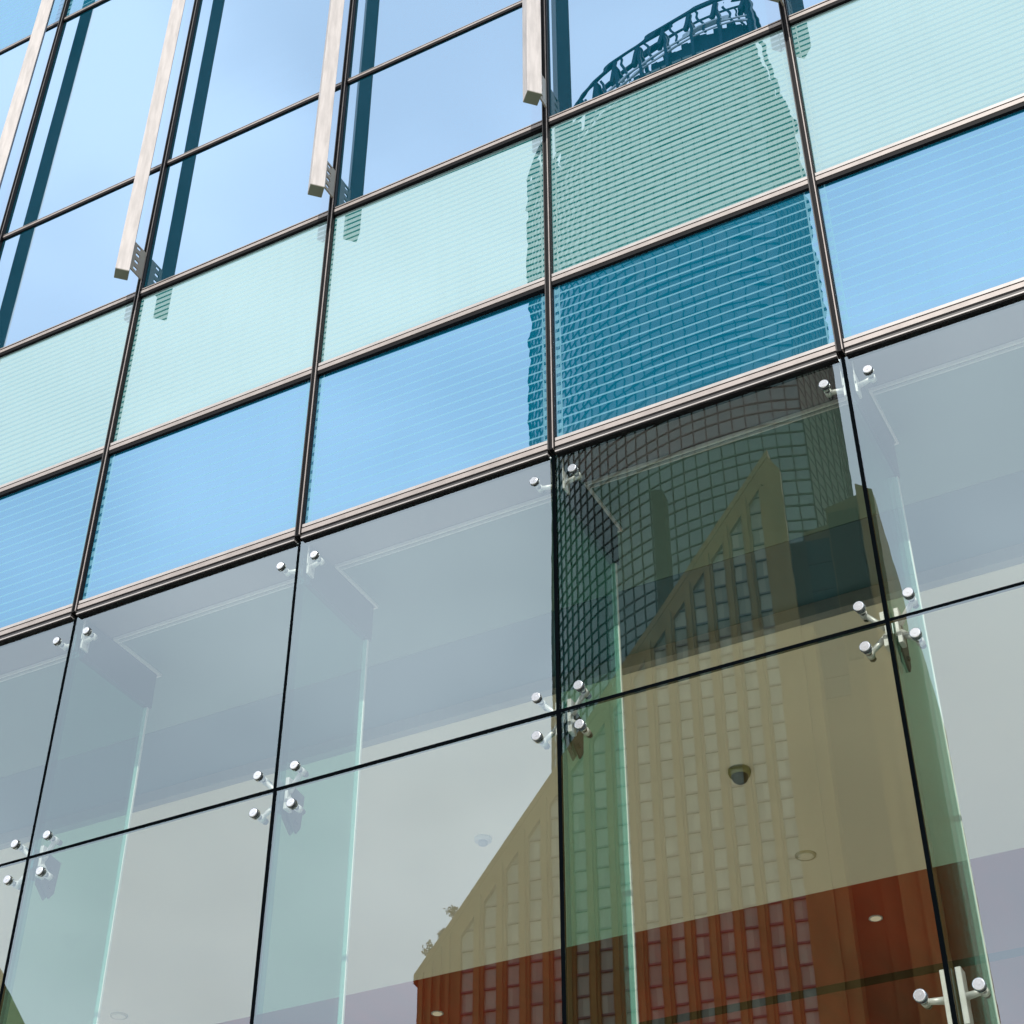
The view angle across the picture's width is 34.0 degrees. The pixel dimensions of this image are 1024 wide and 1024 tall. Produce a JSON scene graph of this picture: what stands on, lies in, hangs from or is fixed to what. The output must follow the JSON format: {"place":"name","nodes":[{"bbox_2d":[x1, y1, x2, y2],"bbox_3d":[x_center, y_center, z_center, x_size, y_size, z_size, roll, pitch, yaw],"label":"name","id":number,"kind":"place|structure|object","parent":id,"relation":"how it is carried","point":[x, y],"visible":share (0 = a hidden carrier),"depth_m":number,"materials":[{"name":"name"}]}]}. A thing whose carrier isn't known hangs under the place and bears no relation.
{"place":"outdoors","nodes":[
{"label":"outdoors","id":0,"kind":"place"},
{"bbox_2d":[0,0,1023,1023],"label":"glass office building","id":1,"kind":"structure","parent":0,"point":[567,456],"depth_m":9.88,"materials":[{"name":"blue glass"}]},
{"bbox_2d":[0,25,57,226],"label":"window pane","id":2,"kind":"structure","parent":1,"relation":"in","point":[11,61],"depth_m":13.65,"materials":[{"name":"blue glass"}]},
{"bbox_2d":[0,170,159,348],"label":"window pane","id":3,"kind":"structure","parent":1,"relation":"in","point":[60,269],"depth_m":11.69,"materials":[{"name":"blue glass"}]},
{"bbox_2d":[5,0,193,233],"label":"window pane","id":4,"kind":"structure","parent":1,"relation":"in","point":[88,135],"depth_m":12.84,"materials":[{"name":"blue glass"}]},
{"bbox_2d":[110,1012,127,1019],"bbox_3d":[-3.233,4.147,13.754,0.148,0.017,0.148,-18,-42,21],"label":"downlight","id":5,"kind":"object","parent":1,"relation":"attached to","point":[118,1015],"visible":1,"depth_m":13.73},
{"bbox_2d":[144,88,340,287],"bbox_3d":[-1.776,-2.151,11.148,1.456,1.250,0.028,-18,-42,21],"label":"window pane","id":6,"kind":"structure","parent":1,"relation":"in","point":[250,186],"depth_m":11.14,"materials":[{"name":"blue glass"}]},
{"bbox_2d":[169,0,349,159],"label":"window pane","id":7,"kind":"structure","parent":1,"relation":"in","point":[250,60],"depth_m":12.03,"materials":[{"name":"blue glass"}]},
{"bbox_2d":[349,0,519,77],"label":"window pane","id":8,"kind":"structure","parent":1,"relation":"in","point":[384,30],"depth_m":11.30,"materials":[{"name":"blue glass"}]},
{"bbox_2d":[431,1011,443,1015],"bbox_3d":[-0.613,4.114,13.717,0.104,0.012,0.104,-18,-42,21],"label":"downlight","id":9,"kind":"object","parent":1,"relation":"attached to","point":[437,1013],"visible":1,"depth_m":13.70,"materials":[{"name":"white plastic"}]},
{"bbox_2d":[336,6,541,206],"bbox_3d":[-0.450,-2.587,10.600,1.456,1.250,0.028,-18,-42,21],"label":"window pane","id":10,"kind":"structure","parent":1,"relation":"in","point":[460,94],"depth_m":10.59,"materials":[{"name":"blue glass"}]},
{"bbox_2d":[474,834,491,846],"bbox_3d":[-0.196,2.232,11.322,0.120,0.052,0.120,-18,-42,21],"label":"smoke detector","id":11,"kind":"object","parent":1,"relation":"attached to","point":[482,840],"visible":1,"depth_m":11.30,"materials":[{"name":"white plastic"}]},
{"bbox_2d":[548,0,780,115],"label":"window pane","id":12,"kind":"structure","parent":1,"relation":"in","point":[597,47],"depth_m":9.95,"materials":[{"name":"blue glass"}]},
{"bbox_2d":[728,764,750,784],"bbox_3d":[1.443,1.675,10.587,0.148,0.097,0.148,-18,-42,21],"label":"dome camera","id":13,"kind":"object","parent":1,"relation":"attached to","point":[739,774],"visible":1,"depth_m":10.55,"materials":[{"name":"grey plastic"}]},
{"bbox_2d":[795,850,815,860],"bbox_3d":[2.023,2.370,11.521,0.148,0.017,0.148,-18,-42,21],"label":"downlight","id":14,"kind":"object","parent":1,"relation":"attached to","point":[806,855],"visible":1,"depth_m":11.50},
{"bbox_2d":[786,0,824,14],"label":"window pane","id":15,"kind":"structure","parent":1,"relation":"in","point":[793,6],"depth_m":9.39,"materials":[{"name":"blue glass"}]},
{"bbox_2d":[869,915,882,921],"bbox_3d":[2.676,2.991,12.306,0.104,0.012,0.104,-18,-42,21],"label":"downlight","id":16,"kind":"object","parent":1,"relation":"attached to","point":[874,918],"visible":1,"depth_m":12.29,"materials":[{"name":"white plastic"}]}
]}

